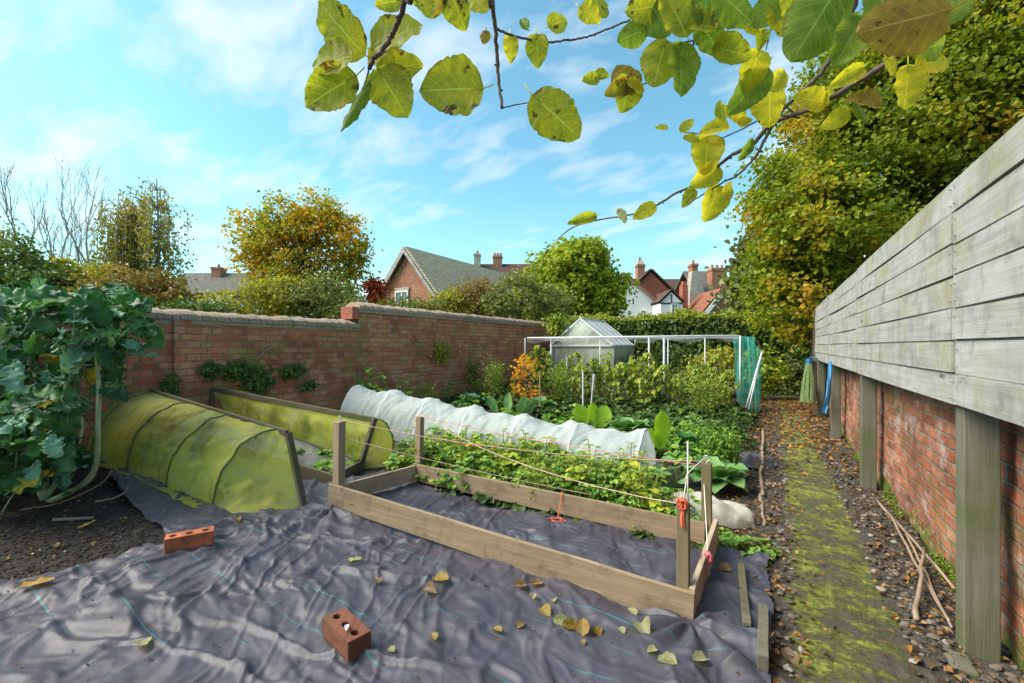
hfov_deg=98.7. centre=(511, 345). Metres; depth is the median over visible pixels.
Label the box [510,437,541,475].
leafy plant
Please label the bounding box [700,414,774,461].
feathery plant
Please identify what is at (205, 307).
shrub
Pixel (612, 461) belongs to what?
leafy plant
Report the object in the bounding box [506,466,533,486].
leafy plant
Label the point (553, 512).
leafy plant
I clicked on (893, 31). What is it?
apple tree
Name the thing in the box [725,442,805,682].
gravel
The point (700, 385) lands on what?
feathery plant
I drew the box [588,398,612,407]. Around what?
leafy plant
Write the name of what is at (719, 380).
fruit cane
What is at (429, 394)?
leafy plant
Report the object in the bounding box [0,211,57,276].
sparse tree
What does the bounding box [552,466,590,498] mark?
leafy plant
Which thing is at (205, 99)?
sky
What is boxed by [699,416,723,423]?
leafy plant
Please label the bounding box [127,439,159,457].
leafy plant
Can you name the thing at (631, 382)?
fruit cane
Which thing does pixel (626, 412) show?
leafy plant
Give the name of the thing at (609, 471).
leafy plant
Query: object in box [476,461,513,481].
leafy plant
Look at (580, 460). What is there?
leafy plant
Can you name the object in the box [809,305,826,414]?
board fence
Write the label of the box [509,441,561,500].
leafy plant
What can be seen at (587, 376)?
fruit cane
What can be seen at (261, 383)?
wall creeper
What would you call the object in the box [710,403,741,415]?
leafy plant
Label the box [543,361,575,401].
feathery plant
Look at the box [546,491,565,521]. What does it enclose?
twine tail
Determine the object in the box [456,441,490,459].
leafy plant
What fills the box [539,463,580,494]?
leafy plant
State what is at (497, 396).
leafy plant
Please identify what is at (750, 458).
plastic scrap
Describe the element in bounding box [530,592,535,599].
fallen leaf
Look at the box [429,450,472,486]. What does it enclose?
leafy plant
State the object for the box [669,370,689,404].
fruit cane
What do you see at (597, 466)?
leafy plant
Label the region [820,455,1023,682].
rubble
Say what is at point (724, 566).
fallen leaf
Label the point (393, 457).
leafy plant
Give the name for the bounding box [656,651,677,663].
fallen leaf
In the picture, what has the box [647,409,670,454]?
broad leaf plant
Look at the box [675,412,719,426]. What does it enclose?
leafy plant
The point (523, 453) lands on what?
leafy plant
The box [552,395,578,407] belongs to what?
leafy plant
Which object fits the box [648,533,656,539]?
leafy plant
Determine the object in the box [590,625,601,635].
fallen leaf
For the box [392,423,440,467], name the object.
leafy plant
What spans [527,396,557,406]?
cabbage
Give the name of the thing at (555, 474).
twine
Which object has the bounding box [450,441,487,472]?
leafy plant
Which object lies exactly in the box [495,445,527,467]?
leafy plant
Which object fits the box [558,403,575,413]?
leafy plant
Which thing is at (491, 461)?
leafy plant
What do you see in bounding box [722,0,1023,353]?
maple tree
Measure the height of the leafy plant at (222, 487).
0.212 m
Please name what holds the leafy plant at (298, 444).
on the ground
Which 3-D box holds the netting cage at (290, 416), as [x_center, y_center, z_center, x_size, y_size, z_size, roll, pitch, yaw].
[-2.359,0.869,4.824,2.348,0.780,0.841,0,0,31]
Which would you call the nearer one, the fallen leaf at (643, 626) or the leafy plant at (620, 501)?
the fallen leaf at (643, 626)
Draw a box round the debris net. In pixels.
[733,336,761,411]
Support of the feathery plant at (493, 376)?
on the ground
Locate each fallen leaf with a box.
[13,576,54,587]
[77,520,95,527]
[134,636,151,645]
[373,577,382,582]
[387,645,394,651]
[422,581,436,593]
[429,632,437,639]
[432,571,448,580]
[492,625,501,631]
[514,578,526,585]
[515,621,524,627]
[529,577,542,583]
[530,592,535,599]
[538,603,550,616]
[552,614,566,625]
[562,618,576,629]
[575,618,589,635]
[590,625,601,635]
[617,626,625,633]
[627,607,637,614]
[633,616,649,633]
[646,644,657,652]
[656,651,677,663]
[693,650,708,660]
[716,562,731,570]
[781,647,799,663]
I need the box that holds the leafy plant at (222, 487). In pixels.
[217,475,229,492]
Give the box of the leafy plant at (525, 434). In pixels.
[510,429,536,464]
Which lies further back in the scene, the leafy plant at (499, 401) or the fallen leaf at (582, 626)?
the leafy plant at (499, 401)
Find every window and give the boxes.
[395,290,408,303]
[671,303,677,312]
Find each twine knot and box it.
[676,497,687,527]
[703,551,712,576]
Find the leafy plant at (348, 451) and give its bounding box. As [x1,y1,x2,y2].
[330,444,360,457]
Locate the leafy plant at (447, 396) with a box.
[440,382,454,401]
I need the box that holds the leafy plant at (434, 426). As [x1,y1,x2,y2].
[424,424,453,443]
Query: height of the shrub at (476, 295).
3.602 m
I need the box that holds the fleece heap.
[646,491,754,528]
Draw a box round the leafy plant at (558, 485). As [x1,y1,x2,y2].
[539,467,588,497]
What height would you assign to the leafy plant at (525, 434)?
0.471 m
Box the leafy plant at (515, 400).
[499,397,518,410]
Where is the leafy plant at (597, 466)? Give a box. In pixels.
[583,460,615,474]
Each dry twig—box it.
[19,469,112,510]
[95,479,128,502]
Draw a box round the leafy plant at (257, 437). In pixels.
[250,431,303,443]
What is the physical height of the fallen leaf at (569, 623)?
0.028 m
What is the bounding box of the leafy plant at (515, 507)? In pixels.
[508,502,531,510]
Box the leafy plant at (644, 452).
[614,441,659,491]
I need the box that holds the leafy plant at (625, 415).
[605,413,630,427]
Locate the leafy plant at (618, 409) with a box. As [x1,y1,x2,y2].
[611,405,632,415]
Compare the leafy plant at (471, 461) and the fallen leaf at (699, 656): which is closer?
the fallen leaf at (699, 656)
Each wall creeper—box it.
[158,372,182,395]
[197,358,222,381]
[216,357,259,387]
[240,359,279,395]
[274,361,309,380]
[297,379,319,391]
[424,334,460,365]
[463,351,482,385]
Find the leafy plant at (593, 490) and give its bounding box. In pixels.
[562,477,606,501]
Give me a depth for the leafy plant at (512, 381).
10.19 m
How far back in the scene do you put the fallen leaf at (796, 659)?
1.81 m
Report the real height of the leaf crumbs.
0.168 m
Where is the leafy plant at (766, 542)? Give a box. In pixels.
[750,537,782,553]
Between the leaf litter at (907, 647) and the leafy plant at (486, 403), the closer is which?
the leaf litter at (907, 647)
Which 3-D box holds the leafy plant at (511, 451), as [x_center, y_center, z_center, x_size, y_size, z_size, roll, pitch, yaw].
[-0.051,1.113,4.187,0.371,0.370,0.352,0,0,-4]
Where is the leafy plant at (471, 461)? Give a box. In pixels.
[459,449,499,477]
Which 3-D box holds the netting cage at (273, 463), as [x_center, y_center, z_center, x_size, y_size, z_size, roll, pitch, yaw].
[-2.811,0.869,3.742,2.614,0.842,0.614,0,0,31]
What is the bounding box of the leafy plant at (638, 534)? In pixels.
[630,509,650,538]
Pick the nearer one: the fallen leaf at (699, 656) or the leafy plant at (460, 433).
the fallen leaf at (699, 656)
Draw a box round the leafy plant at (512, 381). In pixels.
[504,380,532,389]
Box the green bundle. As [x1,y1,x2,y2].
[799,359,813,402]
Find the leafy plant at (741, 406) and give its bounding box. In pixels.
[717,400,749,412]
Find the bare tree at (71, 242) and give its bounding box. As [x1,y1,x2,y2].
[0,146,131,264]
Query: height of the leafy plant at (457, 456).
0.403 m
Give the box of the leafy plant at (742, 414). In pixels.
[709,406,758,424]
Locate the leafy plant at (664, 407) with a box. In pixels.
[644,402,686,416]
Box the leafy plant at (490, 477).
[481,471,507,494]
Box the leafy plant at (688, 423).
[671,420,702,435]
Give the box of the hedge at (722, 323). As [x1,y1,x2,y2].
[493,305,808,386]
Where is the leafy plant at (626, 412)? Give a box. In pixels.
[616,409,640,416]
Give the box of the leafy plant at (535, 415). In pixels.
[531,405,560,417]
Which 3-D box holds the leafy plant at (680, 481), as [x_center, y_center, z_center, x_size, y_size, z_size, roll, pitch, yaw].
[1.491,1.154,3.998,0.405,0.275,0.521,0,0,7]
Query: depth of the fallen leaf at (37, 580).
2.16 m
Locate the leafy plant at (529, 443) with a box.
[503,438,543,466]
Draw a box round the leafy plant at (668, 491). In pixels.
[647,487,700,520]
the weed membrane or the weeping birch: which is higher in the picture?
the weeping birch
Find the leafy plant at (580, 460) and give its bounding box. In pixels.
[564,457,597,473]
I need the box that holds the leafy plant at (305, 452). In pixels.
[295,445,314,455]
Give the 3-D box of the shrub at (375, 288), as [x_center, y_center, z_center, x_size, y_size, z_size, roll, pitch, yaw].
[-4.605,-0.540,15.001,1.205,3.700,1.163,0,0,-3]
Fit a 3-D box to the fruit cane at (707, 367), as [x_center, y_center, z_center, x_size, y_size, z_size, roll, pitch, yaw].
[3.953,0.772,8.731,0.494,1.054,0.759,0,0,-36]
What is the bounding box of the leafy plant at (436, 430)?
[429,429,457,446]
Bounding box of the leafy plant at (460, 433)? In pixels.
[449,432,467,444]
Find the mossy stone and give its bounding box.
[942,648,979,680]
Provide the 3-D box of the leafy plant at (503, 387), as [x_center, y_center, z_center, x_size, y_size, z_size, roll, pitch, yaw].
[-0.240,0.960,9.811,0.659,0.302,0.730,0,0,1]
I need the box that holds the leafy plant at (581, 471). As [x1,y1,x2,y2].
[568,453,614,499]
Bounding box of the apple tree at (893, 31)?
[305,0,974,239]
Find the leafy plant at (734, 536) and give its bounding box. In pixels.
[719,532,744,546]
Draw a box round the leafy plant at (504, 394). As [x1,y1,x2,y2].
[493,390,519,399]
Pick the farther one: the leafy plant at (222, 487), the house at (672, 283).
the house at (672, 283)
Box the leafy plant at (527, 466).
[513,460,535,475]
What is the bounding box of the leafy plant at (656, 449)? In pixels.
[654,445,657,456]
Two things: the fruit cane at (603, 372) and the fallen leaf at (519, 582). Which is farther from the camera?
the fruit cane at (603, 372)
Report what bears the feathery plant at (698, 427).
on the ground
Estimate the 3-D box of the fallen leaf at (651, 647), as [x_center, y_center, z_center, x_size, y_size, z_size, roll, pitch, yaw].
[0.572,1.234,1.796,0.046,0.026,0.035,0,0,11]
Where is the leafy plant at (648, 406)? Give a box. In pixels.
[644,402,657,409]
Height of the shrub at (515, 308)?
3.901 m
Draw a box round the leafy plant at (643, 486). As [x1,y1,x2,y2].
[618,451,676,513]
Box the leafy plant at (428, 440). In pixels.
[400,438,436,458]
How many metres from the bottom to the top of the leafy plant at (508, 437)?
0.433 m
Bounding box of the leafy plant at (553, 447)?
[533,436,568,465]
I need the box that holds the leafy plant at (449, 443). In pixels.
[426,438,451,448]
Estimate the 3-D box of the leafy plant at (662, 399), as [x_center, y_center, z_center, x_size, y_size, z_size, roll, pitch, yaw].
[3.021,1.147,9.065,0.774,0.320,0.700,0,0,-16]
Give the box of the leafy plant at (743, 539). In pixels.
[726,535,780,563]
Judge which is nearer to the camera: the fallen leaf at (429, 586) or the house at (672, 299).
the fallen leaf at (429, 586)
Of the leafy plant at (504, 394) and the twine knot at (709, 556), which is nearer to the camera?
the twine knot at (709, 556)
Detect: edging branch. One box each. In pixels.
[758,428,764,496]
[759,491,765,525]
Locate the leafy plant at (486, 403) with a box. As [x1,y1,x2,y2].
[470,392,488,406]
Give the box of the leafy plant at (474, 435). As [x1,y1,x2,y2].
[469,434,493,453]
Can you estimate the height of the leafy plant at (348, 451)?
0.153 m
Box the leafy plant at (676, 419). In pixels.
[652,411,686,430]
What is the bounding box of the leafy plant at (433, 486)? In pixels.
[431,485,450,491]
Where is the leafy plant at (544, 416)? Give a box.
[541,410,565,422]
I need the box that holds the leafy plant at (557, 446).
[542,438,565,463]
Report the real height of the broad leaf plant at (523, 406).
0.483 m
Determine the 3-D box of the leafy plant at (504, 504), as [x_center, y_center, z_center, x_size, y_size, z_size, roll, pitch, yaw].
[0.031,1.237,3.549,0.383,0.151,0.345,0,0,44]
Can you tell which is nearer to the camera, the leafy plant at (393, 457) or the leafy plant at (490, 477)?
the leafy plant at (490, 477)
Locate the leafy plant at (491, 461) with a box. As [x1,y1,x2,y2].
[479,453,512,480]
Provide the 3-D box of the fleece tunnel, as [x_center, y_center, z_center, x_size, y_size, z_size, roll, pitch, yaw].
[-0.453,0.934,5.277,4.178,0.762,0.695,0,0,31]
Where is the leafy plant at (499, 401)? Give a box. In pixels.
[496,399,514,409]
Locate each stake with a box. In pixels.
[539,372,540,416]
[566,357,567,392]
[582,372,583,405]
[590,374,594,403]
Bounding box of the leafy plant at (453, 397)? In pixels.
[449,391,476,402]
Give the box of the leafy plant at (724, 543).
[718,535,734,546]
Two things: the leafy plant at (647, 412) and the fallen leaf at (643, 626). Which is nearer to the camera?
the fallen leaf at (643, 626)
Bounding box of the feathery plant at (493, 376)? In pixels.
[477,353,508,399]
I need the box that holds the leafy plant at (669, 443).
[658,435,680,450]
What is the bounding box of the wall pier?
[341,306,358,319]
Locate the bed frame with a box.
[328,416,717,619]
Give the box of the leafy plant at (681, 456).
[659,437,706,464]
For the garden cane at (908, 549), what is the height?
0.044 m
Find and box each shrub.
[0,234,117,292]
[8,251,132,288]
[62,261,208,309]
[152,296,246,314]
[178,272,326,316]
[270,269,373,320]
[360,276,395,305]
[376,294,456,311]
[425,285,477,313]
[441,276,514,316]
[472,265,579,329]
[505,345,551,399]
[541,309,569,358]
[597,352,644,387]
[641,342,703,391]
[671,342,737,396]
[732,343,794,399]
[763,356,805,394]
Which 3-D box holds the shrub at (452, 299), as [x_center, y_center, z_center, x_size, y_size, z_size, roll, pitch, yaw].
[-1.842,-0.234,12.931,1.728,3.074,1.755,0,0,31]
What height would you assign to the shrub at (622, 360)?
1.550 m
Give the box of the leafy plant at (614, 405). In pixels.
[608,401,631,409]
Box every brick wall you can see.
[0,304,360,450]
[345,302,577,403]
[816,363,1023,673]
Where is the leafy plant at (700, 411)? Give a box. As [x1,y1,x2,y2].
[680,403,716,415]
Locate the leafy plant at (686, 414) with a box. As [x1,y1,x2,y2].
[669,410,689,417]
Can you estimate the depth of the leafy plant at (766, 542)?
2.80 m
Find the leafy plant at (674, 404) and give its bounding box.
[663,402,687,411]
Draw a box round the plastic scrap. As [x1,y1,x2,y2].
[733,452,776,470]
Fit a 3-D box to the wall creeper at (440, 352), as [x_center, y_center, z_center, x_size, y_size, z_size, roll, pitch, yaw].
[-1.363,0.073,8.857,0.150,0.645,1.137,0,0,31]
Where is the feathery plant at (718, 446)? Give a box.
[694,422,746,476]
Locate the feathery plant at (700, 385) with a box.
[678,369,730,417]
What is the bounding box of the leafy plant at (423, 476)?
[415,448,452,480]
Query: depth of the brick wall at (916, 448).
2.66 m
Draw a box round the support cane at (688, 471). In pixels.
[687,441,688,501]
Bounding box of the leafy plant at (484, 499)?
[472,491,509,506]
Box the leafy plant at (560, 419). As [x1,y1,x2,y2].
[543,414,567,424]
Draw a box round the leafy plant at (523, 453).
[508,443,556,473]
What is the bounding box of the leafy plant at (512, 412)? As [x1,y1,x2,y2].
[500,407,521,415]
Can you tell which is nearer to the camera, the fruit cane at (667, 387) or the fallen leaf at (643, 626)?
the fallen leaf at (643, 626)
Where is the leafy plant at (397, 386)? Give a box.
[394,380,412,396]
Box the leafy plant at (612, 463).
[595,453,642,482]
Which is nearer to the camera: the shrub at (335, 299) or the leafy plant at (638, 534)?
the leafy plant at (638, 534)
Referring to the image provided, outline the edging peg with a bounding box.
[755,456,758,470]
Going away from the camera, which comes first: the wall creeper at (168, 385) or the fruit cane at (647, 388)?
the wall creeper at (168, 385)
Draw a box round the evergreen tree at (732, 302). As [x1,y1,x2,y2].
[704,227,826,315]
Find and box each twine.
[342,420,705,461]
[344,437,593,495]
[420,414,675,503]
[421,416,698,464]
[683,456,707,550]
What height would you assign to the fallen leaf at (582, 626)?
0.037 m
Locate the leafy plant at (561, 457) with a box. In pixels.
[553,450,575,461]
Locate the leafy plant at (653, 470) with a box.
[625,461,662,487]
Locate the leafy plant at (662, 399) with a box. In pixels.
[650,394,672,404]
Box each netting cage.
[87,389,306,512]
[209,387,393,482]
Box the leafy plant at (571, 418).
[559,411,597,426]
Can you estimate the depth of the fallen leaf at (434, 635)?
1.87 m
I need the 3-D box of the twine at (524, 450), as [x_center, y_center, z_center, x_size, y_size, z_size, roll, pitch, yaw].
[-0.046,0.649,3.062,2.609,0.183,0.008,0,0,13]
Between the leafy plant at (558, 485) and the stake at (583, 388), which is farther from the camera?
the stake at (583, 388)
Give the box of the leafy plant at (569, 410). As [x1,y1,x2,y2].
[547,404,574,419]
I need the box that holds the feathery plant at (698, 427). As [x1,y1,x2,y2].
[670,414,716,441]
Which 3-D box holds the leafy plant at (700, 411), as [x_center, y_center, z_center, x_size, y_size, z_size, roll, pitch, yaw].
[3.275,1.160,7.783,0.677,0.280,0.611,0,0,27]
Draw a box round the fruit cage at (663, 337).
[524,335,741,403]
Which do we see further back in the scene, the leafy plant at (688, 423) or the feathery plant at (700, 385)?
the feathery plant at (700, 385)
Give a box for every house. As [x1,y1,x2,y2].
[163,264,268,310]
[473,251,534,275]
[585,272,661,323]
[602,251,678,289]
[634,257,678,299]
[650,289,684,322]
[675,260,736,304]
[688,288,731,321]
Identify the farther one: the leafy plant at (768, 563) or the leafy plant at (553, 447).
the leafy plant at (553, 447)
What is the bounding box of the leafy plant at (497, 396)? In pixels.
[480,392,503,407]
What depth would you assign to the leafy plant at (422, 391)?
8.00 m
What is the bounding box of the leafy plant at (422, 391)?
[418,382,433,398]
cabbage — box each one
[458,392,485,406]
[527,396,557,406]
[608,417,651,431]
[669,431,701,453]
[677,456,749,493]
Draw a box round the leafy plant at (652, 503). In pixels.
[636,488,669,513]
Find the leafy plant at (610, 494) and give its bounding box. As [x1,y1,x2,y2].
[578,473,641,507]
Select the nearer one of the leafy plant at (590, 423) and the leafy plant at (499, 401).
the leafy plant at (590, 423)
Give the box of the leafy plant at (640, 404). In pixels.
[622,398,650,409]
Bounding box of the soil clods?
[0,460,158,579]
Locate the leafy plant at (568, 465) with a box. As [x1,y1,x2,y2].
[553,460,583,483]
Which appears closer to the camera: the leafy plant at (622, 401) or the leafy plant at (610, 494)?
the leafy plant at (610, 494)
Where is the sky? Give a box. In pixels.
[0,0,997,307]
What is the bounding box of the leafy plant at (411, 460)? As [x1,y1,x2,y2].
[396,443,446,468]
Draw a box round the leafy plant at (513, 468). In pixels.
[501,452,522,481]
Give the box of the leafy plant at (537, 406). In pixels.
[511,402,545,413]
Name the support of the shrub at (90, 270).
on the ground
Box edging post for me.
[757,603,768,672]
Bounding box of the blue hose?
[821,361,831,414]
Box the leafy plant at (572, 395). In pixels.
[563,392,578,398]
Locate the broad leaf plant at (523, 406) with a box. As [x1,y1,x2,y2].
[488,392,534,414]
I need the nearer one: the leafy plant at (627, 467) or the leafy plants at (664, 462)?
the leafy plant at (627, 467)
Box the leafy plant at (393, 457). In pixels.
[383,439,431,468]
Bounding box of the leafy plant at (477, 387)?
[464,370,482,390]
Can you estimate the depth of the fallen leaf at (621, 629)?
1.93 m
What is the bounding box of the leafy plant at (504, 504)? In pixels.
[492,499,512,508]
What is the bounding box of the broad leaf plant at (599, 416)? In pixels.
[573,401,611,428]
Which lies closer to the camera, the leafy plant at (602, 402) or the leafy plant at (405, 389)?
the leafy plant at (405, 389)
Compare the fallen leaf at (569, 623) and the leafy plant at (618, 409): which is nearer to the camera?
the fallen leaf at (569, 623)
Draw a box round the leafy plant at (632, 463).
[608,460,653,503]
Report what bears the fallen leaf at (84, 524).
on the ground
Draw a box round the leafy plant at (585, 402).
[576,397,597,405]
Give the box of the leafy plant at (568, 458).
[564,448,583,465]
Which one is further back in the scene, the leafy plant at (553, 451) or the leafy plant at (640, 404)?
the leafy plant at (640, 404)
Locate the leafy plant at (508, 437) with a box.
[487,428,516,457]
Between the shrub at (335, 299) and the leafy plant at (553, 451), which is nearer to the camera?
the leafy plant at (553, 451)
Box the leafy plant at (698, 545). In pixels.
[690,540,725,549]
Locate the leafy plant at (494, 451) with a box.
[476,434,511,463]
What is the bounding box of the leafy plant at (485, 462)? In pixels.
[443,451,495,495]
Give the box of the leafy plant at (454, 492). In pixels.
[439,487,469,495]
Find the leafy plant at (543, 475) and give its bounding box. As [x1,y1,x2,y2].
[511,466,559,492]
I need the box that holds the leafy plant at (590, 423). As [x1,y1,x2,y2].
[555,413,596,428]
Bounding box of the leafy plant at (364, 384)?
[358,367,390,391]
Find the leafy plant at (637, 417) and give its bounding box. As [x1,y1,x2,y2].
[631,413,654,427]
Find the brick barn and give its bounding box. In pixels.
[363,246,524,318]
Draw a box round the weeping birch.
[82,176,197,303]
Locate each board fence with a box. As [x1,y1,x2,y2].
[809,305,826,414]
[815,117,1023,663]
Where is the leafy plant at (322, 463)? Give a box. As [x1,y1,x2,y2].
[312,452,358,472]
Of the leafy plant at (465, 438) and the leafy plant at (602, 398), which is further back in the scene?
the leafy plant at (602, 398)
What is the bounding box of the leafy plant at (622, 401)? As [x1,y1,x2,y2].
[610,395,632,404]
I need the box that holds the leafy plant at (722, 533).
[718,526,732,541]
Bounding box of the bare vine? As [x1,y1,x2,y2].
[251,346,279,370]
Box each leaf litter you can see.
[0,468,152,579]
[718,453,1023,682]
[719,506,973,682]
[734,397,884,493]
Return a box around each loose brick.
[164,526,213,553]
[322,608,370,662]
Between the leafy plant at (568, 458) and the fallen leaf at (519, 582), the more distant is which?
the leafy plant at (568, 458)
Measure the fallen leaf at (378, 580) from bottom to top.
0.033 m
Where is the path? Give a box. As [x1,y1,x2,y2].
[752,394,1023,682]
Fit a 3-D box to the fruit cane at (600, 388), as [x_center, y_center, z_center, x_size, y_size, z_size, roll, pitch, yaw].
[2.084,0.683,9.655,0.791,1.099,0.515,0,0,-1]
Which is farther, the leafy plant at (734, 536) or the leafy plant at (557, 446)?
the leafy plant at (557, 446)
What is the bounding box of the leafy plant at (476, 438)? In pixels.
[472,431,501,450]
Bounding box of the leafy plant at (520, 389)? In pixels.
[504,386,535,393]
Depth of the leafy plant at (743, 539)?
2.72 m
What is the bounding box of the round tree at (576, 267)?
[507,231,639,319]
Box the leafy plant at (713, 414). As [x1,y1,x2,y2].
[701,412,723,418]
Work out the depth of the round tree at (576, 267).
20.57 m
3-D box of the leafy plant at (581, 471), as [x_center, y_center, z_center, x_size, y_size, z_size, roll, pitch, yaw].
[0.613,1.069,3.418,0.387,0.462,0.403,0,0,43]
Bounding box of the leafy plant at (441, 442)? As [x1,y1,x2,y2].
[427,426,458,461]
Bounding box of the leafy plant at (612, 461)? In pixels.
[598,452,639,500]
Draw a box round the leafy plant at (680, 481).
[651,455,697,488]
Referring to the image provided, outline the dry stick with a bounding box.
[52,516,93,520]
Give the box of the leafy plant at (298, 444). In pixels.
[295,435,311,446]
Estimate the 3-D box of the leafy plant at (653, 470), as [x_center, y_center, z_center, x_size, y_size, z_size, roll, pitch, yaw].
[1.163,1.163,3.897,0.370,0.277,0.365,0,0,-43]
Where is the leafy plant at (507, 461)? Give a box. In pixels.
[491,452,526,485]
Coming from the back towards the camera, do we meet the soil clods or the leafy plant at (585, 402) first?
the leafy plant at (585, 402)
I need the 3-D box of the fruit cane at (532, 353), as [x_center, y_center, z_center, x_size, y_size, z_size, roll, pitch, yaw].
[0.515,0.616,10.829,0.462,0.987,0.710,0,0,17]
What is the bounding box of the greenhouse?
[549,317,634,390]
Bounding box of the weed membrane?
[0,465,773,682]
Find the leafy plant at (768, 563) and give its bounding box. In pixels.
[748,551,771,567]
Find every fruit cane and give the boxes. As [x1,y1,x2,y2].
[527,345,553,393]
[527,351,541,385]
[551,362,565,390]
[559,352,596,400]
[561,354,582,392]
[590,352,620,397]
[598,363,616,394]
[604,362,638,404]
[618,355,647,398]
[621,357,656,404]
[628,352,667,407]
[633,358,669,403]
[659,364,677,402]
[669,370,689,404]
[673,358,705,410]
[690,359,734,400]
[703,373,740,413]
[705,354,735,405]
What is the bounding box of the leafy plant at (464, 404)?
[450,395,481,407]
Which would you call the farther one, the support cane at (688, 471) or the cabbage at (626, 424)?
the cabbage at (626, 424)
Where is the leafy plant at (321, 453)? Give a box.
[313,443,359,459]
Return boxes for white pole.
[745,352,762,410]
[748,372,757,409]
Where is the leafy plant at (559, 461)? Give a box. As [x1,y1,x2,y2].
[544,450,575,493]
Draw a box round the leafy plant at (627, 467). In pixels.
[609,460,656,502]
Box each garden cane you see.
[875,499,955,589]
[886,510,950,621]
[904,528,952,628]
[912,548,925,621]
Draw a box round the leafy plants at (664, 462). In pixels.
[484,390,752,476]
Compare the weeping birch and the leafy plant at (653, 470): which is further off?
the weeping birch
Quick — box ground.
[0,382,947,579]
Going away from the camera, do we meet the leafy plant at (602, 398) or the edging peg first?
the edging peg
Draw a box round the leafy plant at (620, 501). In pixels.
[615,491,648,526]
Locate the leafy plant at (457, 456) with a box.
[445,445,475,475]
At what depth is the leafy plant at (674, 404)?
8.10 m
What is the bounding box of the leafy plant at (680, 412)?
[672,409,701,418]
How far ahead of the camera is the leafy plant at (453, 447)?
4.04 m
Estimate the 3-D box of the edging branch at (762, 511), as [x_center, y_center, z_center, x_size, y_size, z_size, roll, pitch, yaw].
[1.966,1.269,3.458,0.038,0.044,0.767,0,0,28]
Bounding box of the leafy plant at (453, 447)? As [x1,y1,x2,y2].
[438,442,478,472]
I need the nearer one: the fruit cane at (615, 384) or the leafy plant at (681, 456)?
the leafy plant at (681, 456)
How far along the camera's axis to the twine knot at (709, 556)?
2.31 m
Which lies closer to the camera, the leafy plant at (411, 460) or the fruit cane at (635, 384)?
the leafy plant at (411, 460)
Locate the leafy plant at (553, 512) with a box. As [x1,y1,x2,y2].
[528,507,571,517]
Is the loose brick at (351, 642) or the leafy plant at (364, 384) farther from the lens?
the leafy plant at (364, 384)
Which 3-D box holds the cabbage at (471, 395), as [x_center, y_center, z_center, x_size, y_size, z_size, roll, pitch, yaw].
[-0.771,1.000,8.034,0.492,0.310,0.561,0,0,41]
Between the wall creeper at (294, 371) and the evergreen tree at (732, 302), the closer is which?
the wall creeper at (294, 371)
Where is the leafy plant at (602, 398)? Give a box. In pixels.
[587,394,611,404]
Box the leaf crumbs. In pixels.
[5,493,759,680]
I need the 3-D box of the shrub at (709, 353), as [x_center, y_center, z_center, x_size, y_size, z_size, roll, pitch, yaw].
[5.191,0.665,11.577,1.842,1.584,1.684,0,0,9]
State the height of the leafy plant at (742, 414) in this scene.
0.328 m
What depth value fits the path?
2.33 m
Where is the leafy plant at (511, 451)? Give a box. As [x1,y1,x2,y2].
[493,442,520,472]
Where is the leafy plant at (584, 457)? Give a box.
[569,439,613,484]
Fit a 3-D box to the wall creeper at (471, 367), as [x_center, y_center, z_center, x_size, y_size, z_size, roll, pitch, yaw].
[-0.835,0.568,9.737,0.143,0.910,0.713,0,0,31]
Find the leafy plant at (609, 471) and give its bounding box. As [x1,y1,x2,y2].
[581,463,632,505]
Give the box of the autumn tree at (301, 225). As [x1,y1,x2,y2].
[217,183,383,315]
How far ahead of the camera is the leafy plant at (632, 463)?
3.41 m
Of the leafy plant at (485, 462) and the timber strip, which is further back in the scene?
the leafy plant at (485, 462)
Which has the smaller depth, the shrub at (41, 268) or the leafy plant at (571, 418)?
the leafy plant at (571, 418)
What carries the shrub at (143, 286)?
on the ground
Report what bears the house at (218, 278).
on the ground
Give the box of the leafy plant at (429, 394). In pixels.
[420,383,437,398]
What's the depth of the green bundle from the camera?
7.98 m
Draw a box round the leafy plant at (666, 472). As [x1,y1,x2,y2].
[614,455,672,481]
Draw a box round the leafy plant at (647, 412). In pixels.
[637,409,658,419]
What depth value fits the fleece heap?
3.17 m
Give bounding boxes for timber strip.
[738,562,750,626]
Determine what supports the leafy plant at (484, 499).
on the ground
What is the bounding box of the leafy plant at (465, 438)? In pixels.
[448,425,487,468]
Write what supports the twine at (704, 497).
attached to the bed frame
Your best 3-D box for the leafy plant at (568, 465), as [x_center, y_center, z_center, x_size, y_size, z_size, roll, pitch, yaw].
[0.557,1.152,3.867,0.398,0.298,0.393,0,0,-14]
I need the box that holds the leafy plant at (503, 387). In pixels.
[487,382,511,391]
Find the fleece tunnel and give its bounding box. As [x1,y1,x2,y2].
[340,385,655,469]
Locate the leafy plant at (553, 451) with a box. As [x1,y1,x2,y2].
[535,445,567,472]
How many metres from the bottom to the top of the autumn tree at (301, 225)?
6.768 m
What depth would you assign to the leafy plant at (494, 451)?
4.08 m
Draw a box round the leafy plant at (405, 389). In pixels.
[397,379,411,395]
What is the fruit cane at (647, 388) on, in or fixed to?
on the ground
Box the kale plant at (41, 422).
[0,274,165,514]
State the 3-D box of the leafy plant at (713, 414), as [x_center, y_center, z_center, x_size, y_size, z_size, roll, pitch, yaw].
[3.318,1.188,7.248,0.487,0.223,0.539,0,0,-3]
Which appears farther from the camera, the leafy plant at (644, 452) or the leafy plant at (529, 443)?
the leafy plant at (529, 443)
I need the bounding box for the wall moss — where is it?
[851,438,955,596]
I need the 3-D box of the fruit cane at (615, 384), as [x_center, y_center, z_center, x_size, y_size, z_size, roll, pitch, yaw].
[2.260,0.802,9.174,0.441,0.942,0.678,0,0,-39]

